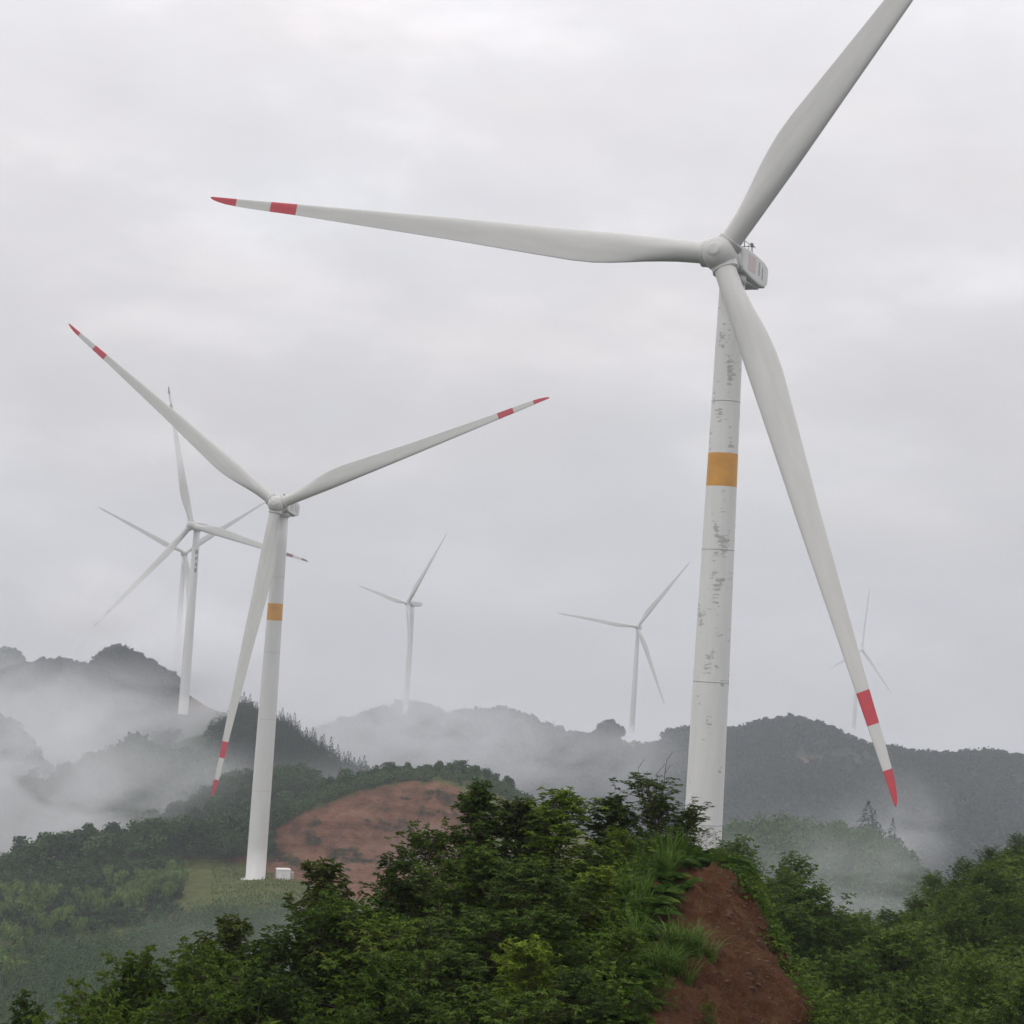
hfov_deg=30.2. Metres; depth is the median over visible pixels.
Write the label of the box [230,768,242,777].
broadleaf tree
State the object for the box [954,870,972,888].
bush
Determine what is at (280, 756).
forest
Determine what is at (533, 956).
bush
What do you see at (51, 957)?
young trees
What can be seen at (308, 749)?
conifer
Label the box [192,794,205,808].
broadleaf tree
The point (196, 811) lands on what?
broadleaf tree
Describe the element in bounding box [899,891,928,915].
tree
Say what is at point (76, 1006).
bush
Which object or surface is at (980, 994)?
bush
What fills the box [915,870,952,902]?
tree
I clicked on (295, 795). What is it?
forest
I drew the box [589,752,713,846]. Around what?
tree
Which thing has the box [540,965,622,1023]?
bush
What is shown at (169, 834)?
broadleaf tree
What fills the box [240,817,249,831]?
broadleaf tree
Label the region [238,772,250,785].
broadleaf tree
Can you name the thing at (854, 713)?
wind turbine
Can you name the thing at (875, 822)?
conifer
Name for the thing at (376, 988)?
bush
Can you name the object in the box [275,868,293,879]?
transformer cabinet
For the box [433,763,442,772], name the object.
broadleaf tree
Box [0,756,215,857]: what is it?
hill
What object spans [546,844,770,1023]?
ferns
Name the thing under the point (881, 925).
tree
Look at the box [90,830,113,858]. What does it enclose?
broadleaf tree
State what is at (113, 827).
broadleaf tree
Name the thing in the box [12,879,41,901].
bamboo clump
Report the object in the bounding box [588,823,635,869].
bush
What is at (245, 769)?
broadleaf tree
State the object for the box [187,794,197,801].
broadleaf tree
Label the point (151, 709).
forest
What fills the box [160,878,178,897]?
bamboo clump
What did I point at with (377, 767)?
broadleaf tree
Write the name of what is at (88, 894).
bamboo clump
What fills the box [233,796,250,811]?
broadleaf tree
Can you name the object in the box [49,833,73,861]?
broadleaf tree
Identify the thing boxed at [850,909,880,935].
bush
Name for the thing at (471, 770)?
broadleaf tree
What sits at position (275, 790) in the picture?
broadleaf tree
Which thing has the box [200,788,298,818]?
hill
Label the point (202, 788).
broadleaf tree
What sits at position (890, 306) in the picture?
sky
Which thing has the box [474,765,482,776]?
broadleaf tree
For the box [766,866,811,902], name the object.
bush
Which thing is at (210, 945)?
bush
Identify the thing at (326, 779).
broadleaf tree
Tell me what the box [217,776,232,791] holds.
broadleaf tree
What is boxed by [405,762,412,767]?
broadleaf tree
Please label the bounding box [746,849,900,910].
hill
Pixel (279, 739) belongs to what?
conifer
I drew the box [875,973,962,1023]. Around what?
bush
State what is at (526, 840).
tree
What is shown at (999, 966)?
bush
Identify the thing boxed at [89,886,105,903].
bamboo clump
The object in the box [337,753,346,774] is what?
conifer
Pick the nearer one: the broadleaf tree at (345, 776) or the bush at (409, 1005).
the bush at (409, 1005)
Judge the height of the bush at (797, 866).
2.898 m
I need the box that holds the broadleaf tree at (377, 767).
[369,765,381,771]
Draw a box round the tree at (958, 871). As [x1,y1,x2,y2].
[940,856,980,893]
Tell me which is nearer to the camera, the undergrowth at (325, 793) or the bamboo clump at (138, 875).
the bamboo clump at (138, 875)
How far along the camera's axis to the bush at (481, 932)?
28.24 m
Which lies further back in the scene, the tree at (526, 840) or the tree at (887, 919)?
the tree at (887, 919)
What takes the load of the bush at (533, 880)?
on the mound
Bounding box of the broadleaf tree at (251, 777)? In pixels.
[246,769,253,782]
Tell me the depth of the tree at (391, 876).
30.51 m
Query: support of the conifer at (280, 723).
on the hill at (196, 743)
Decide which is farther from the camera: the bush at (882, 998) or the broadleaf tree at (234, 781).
the broadleaf tree at (234, 781)
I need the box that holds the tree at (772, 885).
[763,879,786,892]
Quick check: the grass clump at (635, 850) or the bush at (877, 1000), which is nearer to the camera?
the grass clump at (635, 850)
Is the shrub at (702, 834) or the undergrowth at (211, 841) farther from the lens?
the undergrowth at (211, 841)
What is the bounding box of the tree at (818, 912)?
[796,898,830,924]
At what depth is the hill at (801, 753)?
1331.71 m
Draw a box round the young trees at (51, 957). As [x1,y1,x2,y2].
[0,894,359,1023]
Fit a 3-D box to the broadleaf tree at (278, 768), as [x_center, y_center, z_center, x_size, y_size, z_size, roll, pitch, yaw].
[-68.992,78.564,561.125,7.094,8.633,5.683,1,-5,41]
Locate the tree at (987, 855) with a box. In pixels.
[971,844,1007,868]
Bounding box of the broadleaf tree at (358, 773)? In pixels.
[354,770,364,777]
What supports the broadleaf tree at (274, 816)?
on the hill at (343, 824)
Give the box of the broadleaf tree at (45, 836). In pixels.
[36,831,58,855]
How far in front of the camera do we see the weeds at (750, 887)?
31.09 m
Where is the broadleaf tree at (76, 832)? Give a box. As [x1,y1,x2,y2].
[70,829,83,834]
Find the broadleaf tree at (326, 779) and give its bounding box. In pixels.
[324,778,332,785]
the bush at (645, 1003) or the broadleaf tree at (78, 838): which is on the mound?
the bush at (645, 1003)
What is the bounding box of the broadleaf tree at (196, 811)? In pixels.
[184,806,205,819]
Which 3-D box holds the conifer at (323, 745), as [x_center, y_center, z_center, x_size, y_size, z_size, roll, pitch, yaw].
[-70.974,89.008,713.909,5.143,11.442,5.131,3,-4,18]
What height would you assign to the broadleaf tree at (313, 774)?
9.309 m
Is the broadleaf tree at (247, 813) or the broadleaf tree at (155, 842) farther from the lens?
the broadleaf tree at (247, 813)
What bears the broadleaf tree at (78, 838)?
on the hill at (343, 824)
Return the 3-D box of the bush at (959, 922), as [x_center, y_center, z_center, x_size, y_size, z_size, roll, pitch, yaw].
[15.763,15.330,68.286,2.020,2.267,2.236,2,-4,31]
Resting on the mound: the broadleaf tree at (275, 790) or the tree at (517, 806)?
the tree at (517, 806)
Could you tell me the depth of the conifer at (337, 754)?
708.48 m
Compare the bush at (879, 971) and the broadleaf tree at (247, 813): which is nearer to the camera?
the bush at (879, 971)
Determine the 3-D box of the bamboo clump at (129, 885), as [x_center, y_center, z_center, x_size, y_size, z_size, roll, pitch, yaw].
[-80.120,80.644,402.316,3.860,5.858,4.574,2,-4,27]
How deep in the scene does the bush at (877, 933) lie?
60.71 m
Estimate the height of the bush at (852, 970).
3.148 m
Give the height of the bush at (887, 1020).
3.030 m
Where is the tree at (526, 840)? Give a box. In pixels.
[487,809,583,892]
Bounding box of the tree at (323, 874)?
[266,856,371,1012]
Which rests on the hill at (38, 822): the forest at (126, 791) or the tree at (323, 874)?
the forest at (126, 791)
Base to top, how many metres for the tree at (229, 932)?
3.228 m
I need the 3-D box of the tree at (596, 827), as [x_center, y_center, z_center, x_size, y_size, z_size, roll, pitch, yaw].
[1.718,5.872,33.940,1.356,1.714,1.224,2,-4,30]
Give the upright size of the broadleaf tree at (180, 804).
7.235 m
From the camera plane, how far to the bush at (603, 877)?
29.81 m
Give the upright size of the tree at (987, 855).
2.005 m
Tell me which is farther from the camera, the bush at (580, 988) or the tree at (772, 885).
the tree at (772, 885)
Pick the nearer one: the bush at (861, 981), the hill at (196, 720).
the bush at (861, 981)
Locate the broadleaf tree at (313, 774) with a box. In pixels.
[304,768,323,782]
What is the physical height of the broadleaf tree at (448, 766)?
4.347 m
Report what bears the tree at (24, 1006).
on the mound
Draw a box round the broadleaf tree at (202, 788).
[196,784,210,793]
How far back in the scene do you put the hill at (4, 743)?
684.90 m
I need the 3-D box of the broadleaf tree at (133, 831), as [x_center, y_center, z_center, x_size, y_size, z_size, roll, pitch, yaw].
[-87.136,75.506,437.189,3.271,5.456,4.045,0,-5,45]
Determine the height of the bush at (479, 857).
1.780 m
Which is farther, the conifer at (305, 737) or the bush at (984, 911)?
the conifer at (305, 737)
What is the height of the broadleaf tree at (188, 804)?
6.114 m
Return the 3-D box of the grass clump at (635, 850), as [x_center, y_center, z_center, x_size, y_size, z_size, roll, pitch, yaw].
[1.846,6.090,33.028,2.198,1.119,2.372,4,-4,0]
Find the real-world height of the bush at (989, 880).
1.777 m
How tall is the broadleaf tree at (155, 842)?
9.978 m
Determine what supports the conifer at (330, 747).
on the hill at (196, 743)
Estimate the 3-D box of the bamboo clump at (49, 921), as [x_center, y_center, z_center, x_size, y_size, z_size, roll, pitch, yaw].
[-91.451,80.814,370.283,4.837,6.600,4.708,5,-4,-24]
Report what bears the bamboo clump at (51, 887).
on the hill at (343, 824)
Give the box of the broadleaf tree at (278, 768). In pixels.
[273,763,288,776]
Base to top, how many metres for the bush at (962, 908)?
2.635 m
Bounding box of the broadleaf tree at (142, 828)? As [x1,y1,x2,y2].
[134,821,151,838]
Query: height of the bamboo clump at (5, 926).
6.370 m
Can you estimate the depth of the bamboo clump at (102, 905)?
383.55 m
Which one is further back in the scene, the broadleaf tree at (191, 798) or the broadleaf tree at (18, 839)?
the broadleaf tree at (191, 798)
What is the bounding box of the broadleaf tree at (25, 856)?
[17,843,43,865]
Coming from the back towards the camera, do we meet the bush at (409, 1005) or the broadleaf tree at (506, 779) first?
the broadleaf tree at (506, 779)
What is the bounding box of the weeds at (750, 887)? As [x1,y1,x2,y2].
[728,855,841,1023]
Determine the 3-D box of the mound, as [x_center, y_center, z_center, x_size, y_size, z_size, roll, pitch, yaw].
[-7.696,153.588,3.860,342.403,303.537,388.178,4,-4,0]
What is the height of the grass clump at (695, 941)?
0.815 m
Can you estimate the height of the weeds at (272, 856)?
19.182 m
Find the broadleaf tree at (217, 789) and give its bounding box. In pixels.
[211,779,223,794]
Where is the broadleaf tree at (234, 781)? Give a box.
[227,774,241,792]
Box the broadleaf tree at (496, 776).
[490,772,499,780]
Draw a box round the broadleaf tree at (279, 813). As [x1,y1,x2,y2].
[270,807,284,827]
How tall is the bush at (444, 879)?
1.932 m
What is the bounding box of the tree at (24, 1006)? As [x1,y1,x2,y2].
[2,989,46,1023]
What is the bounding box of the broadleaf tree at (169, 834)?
[159,824,176,843]
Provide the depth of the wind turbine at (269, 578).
423.45 m
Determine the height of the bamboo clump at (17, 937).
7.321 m
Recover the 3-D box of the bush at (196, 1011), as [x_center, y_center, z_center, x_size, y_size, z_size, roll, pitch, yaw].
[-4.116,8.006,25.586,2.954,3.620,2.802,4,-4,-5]
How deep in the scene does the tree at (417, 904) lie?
30.73 m
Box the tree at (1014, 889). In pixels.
[1001,876,1023,901]
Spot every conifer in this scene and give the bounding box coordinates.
[240,691,245,709]
[275,711,282,731]
[275,725,283,747]
[285,713,294,734]
[288,714,297,735]
[299,727,309,750]
[300,737,313,760]
[318,734,326,756]
[325,736,334,758]
[330,749,335,764]
[332,761,337,778]
[333,744,340,762]
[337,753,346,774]
[350,757,357,773]
[360,755,367,771]
[854,801,880,848]
[870,810,880,831]
[887,818,898,842]
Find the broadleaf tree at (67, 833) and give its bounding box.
[54,830,70,839]
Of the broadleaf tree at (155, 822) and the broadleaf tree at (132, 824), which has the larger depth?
the broadleaf tree at (132, 824)
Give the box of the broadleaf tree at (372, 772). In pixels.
[368,770,377,777]
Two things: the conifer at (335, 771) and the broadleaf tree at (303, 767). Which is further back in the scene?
the conifer at (335, 771)
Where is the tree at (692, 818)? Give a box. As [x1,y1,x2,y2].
[667,806,705,848]
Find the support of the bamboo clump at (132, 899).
on the hill at (343, 824)
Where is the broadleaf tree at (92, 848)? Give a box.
[80,834,106,865]
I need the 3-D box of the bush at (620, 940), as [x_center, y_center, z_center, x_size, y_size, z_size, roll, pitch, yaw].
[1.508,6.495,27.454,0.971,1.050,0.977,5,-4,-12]
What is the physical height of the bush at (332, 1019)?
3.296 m
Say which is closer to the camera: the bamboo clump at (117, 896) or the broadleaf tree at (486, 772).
the bamboo clump at (117, 896)
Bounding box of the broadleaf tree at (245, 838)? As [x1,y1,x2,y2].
[240,836,247,847]
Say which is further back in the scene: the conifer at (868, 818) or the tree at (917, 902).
the conifer at (868, 818)
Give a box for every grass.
[211,863,312,910]
[564,825,749,946]
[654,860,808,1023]
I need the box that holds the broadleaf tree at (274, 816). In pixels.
[269,808,281,825]
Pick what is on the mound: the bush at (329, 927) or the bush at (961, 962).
the bush at (329, 927)
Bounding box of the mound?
[410,862,818,1023]
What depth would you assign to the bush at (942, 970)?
61.42 m
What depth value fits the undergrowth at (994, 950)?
67.18 m
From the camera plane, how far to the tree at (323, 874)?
30.30 m
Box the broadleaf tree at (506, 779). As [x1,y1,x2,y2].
[502,775,514,786]
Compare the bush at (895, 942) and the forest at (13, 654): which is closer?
the bush at (895, 942)
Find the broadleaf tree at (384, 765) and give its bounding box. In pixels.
[379,762,389,769]
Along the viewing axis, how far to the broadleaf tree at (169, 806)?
557.81 m
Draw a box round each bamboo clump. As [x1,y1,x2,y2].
[0,880,16,897]
[0,918,14,945]
[0,948,28,987]
[3,925,33,956]
[5,892,22,920]
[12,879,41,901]
[20,895,45,927]
[32,883,58,917]
[32,909,57,938]
[43,883,62,903]
[51,904,71,921]
[63,902,78,915]
[68,915,88,938]
[71,884,97,910]
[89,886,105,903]
[91,896,113,915]
[102,865,129,888]
[110,883,128,908]
[120,885,146,916]
[124,878,140,893]
[131,867,155,882]
[132,873,157,907]
[147,870,173,890]
[158,861,178,882]
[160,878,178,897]
[165,859,187,870]
[167,868,192,898]
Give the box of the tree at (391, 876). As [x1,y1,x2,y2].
[345,840,422,982]
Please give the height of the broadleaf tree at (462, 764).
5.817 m
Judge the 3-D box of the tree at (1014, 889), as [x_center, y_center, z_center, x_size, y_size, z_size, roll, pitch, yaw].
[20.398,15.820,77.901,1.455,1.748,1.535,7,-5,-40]
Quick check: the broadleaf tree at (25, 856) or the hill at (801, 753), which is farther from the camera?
the hill at (801, 753)
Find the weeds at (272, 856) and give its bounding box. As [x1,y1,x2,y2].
[267,789,466,870]
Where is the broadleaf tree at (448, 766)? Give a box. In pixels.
[442,762,455,772]
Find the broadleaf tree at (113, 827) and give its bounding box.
[102,821,123,834]
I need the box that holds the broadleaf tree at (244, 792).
[236,789,251,799]
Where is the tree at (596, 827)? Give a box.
[576,792,640,868]
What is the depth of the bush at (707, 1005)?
27.16 m
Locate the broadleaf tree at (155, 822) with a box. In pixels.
[144,817,170,843]
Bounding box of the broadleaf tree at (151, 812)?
[141,808,160,818]
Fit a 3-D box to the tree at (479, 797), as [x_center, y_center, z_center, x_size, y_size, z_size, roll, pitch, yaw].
[-0.608,6.012,33.024,1.507,2.791,1.360,6,-4,-37]
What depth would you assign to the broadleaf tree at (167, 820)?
441.99 m
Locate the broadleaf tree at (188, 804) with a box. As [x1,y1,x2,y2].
[184,800,196,811]
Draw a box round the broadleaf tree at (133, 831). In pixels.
[127,828,137,836]
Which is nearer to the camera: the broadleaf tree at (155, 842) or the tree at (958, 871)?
the tree at (958, 871)
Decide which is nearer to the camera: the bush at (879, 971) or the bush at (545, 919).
the bush at (545, 919)
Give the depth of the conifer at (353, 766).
682.80 m
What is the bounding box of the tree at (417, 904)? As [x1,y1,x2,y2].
[369,871,470,976]
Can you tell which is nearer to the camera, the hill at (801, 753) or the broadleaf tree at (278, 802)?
the broadleaf tree at (278, 802)
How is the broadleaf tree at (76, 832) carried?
on the hill at (343, 824)
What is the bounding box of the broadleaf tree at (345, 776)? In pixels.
[339,768,354,783]
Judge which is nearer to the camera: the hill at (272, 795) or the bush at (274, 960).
the bush at (274, 960)
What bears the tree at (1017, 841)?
on the hill
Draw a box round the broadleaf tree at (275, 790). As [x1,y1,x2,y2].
[271,781,284,797]
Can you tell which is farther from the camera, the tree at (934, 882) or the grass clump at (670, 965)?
the tree at (934, 882)
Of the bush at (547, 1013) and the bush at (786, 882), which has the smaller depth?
the bush at (547, 1013)
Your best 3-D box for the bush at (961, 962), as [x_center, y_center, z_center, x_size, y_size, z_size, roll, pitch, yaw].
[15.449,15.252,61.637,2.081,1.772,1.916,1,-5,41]
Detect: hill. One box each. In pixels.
[0,654,15,667]
[0,664,227,763]
[0,739,24,774]
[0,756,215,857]
[0,775,597,1023]
[165,722,335,776]
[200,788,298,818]
[317,716,1023,868]
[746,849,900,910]
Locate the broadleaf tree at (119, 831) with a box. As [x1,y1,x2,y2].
[115,828,127,837]
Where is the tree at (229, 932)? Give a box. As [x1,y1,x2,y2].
[163,913,263,1016]
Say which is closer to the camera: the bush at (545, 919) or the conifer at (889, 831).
the bush at (545, 919)
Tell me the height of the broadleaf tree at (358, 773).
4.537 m
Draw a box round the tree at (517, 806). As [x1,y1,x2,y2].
[460,796,545,894]
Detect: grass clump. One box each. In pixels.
[587,834,684,866]
[611,934,715,986]
[614,848,700,880]
[641,913,750,963]
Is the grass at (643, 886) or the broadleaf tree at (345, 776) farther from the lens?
the broadleaf tree at (345, 776)
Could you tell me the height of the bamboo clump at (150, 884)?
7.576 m
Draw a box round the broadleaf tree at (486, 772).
[480,768,492,778]
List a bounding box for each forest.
[0,643,278,771]
[0,646,27,667]
[0,713,56,798]
[0,731,242,866]
[154,772,312,820]
[203,699,366,778]
[300,699,1023,884]
[722,810,949,924]
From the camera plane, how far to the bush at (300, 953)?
28.91 m
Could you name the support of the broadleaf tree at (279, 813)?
on the hill at (343, 824)
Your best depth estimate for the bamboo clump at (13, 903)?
384.93 m
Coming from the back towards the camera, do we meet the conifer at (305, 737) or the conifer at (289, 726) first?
the conifer at (289, 726)
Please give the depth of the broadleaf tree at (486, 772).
485.10 m
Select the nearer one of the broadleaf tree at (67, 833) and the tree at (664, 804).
the tree at (664, 804)
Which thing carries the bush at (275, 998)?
on the mound
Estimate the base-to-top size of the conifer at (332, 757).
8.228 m
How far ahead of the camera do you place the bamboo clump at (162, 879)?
399.87 m
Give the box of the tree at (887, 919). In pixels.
[867,906,907,929]
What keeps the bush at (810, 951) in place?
on the hill
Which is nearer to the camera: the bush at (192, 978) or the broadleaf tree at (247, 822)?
the bush at (192, 978)
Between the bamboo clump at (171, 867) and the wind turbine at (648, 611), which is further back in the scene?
the wind turbine at (648, 611)
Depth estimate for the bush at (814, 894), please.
59.05 m
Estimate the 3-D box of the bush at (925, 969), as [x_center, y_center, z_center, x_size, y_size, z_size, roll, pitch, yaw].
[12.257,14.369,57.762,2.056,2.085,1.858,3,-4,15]
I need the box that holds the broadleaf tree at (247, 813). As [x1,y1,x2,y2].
[239,805,250,819]
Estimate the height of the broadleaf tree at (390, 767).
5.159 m
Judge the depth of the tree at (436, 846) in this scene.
33.14 m
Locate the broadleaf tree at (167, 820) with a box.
[157,817,172,830]
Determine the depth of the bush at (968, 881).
79.66 m
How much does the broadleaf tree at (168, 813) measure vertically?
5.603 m
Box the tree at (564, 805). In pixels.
[515,786,619,894]
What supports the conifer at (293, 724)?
on the hill at (196, 743)
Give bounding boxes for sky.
[0,0,1023,753]
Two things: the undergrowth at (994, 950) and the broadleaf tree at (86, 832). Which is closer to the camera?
the undergrowth at (994, 950)
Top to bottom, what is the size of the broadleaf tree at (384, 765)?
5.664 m
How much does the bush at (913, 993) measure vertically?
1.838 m
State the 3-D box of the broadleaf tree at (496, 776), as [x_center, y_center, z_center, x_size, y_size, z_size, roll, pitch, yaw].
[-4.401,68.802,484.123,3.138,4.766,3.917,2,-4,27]
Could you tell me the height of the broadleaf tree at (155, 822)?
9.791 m
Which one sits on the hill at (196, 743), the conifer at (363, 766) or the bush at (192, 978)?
the conifer at (363, 766)
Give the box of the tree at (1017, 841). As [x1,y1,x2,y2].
[1003,831,1023,857]
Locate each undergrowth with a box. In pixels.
[0,824,277,895]
[0,860,184,941]
[271,764,533,826]
[287,836,778,1023]
[770,843,1023,1023]
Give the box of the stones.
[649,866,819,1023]
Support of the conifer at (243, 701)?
on the hill at (196, 743)
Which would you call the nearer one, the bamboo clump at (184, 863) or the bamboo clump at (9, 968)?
the bamboo clump at (9, 968)
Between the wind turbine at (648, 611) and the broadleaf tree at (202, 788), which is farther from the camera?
the wind turbine at (648, 611)
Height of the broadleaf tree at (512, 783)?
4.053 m
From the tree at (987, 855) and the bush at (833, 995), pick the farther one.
the tree at (987, 855)
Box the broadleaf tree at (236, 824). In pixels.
[219,810,246,835]
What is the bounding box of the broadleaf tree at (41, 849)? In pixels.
[25,837,49,865]
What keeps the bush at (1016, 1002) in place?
on the hill
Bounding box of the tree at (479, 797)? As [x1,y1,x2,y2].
[436,776,524,913]
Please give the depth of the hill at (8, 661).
1650.57 m
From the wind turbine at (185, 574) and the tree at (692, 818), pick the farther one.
the wind turbine at (185, 574)
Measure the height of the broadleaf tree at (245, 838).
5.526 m
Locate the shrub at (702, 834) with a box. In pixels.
[690,826,723,855]
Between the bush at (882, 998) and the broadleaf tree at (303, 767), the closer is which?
the bush at (882, 998)
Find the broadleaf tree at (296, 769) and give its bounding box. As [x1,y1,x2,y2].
[292,764,301,776]
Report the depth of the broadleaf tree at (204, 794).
558.36 m
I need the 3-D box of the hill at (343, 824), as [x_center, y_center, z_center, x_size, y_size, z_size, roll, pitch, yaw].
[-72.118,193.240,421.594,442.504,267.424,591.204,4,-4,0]
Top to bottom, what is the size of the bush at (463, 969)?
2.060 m
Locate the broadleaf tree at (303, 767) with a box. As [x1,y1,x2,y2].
[297,762,310,772]
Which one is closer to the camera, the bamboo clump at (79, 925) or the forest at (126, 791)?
the bamboo clump at (79, 925)
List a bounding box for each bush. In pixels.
[22,974,153,1023]
[56,945,176,1023]
[77,988,187,1023]
[130,968,283,1023]
[149,935,233,1022]
[151,943,305,1023]
[201,965,329,1023]
[223,930,317,1021]
[223,977,317,1023]
[256,881,426,1023]
[260,903,366,1022]
[290,999,392,1023]
[302,905,458,1023]
[326,949,439,1023]
[346,980,449,1023]
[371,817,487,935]
[374,939,512,1023]
[403,859,545,952]
[408,902,553,1020]
[410,981,595,1023]
[430,839,548,940]
[452,857,608,978]
[484,934,571,1021]
[506,902,601,985]
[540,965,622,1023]
[555,865,622,932]
[581,925,649,984]
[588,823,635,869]
[611,987,656,1023]
[648,970,681,1009]
[695,996,717,1023]
[715,834,779,895]
[765,850,831,895]
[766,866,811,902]
[766,903,819,968]
[769,878,855,958]
[776,898,835,968]
[797,946,896,1023]
[801,975,866,1023]
[811,905,879,973]
[814,961,886,997]
[833,993,899,1023]
[837,991,888,1023]
[838,913,890,956]
[843,1003,898,1023]
[846,987,896,1015]
[849,921,948,997]
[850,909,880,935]
[866,947,919,989]
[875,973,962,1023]
[886,987,944,1007]
[888,950,939,985]
[923,906,980,953]
[923,955,963,978]
[932,894,999,950]
[932,948,1006,1011]
[951,955,1011,991]
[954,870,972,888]
[954,949,1006,973]
[954,980,1009,1010]
[956,869,989,894]
[959,862,1023,918]
[964,871,1006,891]
[964,899,1002,929]
[968,962,1023,1023]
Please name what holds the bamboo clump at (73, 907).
on the hill at (343, 824)
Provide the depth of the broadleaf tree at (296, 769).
563.29 m
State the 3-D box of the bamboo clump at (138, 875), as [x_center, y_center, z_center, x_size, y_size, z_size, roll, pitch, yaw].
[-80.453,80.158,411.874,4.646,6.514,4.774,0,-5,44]
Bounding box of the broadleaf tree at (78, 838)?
[69,833,84,843]
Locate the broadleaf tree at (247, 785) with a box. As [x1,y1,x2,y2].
[241,781,252,797]
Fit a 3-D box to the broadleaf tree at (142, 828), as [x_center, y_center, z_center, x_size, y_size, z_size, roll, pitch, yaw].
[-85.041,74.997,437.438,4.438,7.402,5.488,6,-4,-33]
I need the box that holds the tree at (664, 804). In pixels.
[620,795,678,846]
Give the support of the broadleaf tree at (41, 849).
on the hill at (343, 824)
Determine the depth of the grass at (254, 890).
401.75 m
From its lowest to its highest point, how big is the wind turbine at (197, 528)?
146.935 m
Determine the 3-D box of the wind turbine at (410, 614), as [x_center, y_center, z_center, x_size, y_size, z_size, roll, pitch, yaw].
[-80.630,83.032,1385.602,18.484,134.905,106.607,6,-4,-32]
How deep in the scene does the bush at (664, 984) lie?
26.99 m
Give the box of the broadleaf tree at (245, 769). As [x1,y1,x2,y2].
[240,767,250,782]
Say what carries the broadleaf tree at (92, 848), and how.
on the hill at (343, 824)
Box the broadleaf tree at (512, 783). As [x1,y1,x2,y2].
[507,781,514,788]
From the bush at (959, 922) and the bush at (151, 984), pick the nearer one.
the bush at (151, 984)
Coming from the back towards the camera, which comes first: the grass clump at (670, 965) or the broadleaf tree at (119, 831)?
the broadleaf tree at (119, 831)
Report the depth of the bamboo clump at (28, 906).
375.88 m
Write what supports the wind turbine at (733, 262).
on the mound
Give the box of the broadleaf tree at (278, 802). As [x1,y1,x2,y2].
[270,797,282,807]
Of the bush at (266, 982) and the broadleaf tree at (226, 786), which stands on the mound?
the bush at (266, 982)
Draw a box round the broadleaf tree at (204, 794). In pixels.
[201,790,210,797]
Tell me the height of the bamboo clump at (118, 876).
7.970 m
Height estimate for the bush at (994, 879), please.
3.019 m
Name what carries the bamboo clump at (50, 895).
on the hill at (343, 824)
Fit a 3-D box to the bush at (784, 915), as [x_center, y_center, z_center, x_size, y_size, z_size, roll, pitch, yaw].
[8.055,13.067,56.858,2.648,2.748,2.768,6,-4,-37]
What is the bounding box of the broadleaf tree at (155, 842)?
[145,828,168,854]
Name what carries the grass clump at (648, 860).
on the mound
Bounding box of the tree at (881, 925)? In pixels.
[870,919,885,929]
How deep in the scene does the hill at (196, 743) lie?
774.06 m
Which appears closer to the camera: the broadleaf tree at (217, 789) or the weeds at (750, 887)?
the weeds at (750, 887)
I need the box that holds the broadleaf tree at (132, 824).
[125,819,140,829]
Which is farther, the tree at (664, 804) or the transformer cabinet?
the transformer cabinet
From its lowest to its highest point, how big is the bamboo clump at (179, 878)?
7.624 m
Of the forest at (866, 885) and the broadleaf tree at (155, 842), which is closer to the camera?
the forest at (866, 885)
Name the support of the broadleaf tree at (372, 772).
on the hill at (343, 824)
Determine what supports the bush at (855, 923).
on the hill
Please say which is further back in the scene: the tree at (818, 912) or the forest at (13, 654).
the forest at (13, 654)
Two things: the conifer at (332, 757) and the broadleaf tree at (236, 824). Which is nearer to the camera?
the broadleaf tree at (236, 824)
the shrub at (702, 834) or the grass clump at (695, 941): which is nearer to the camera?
the grass clump at (695, 941)
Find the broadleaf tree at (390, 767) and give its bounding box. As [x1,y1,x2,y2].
[385,761,396,772]
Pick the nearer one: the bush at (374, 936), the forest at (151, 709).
the bush at (374, 936)
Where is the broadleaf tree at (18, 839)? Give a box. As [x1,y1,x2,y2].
[10,836,30,851]
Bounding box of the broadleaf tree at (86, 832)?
[79,822,98,841]
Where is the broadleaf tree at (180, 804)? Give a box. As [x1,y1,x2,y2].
[172,799,185,812]
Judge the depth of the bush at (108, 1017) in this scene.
25.67 m
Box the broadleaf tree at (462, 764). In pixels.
[456,760,469,773]
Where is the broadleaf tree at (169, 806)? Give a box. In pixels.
[163,801,176,810]
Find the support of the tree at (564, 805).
on the mound
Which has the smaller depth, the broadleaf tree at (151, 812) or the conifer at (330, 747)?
the broadleaf tree at (151, 812)
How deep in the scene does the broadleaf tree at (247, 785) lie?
551.44 m
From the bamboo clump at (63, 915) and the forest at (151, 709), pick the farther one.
the forest at (151, 709)
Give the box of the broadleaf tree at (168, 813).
[165,810,172,817]
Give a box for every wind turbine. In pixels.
[69,324,549,879]
[93,386,307,714]
[99,502,265,675]
[211,0,912,849]
[359,534,446,714]
[556,562,689,732]
[831,589,890,731]
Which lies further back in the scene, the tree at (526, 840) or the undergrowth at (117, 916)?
the undergrowth at (117, 916)
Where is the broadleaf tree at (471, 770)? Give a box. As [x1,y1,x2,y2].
[465,765,476,775]

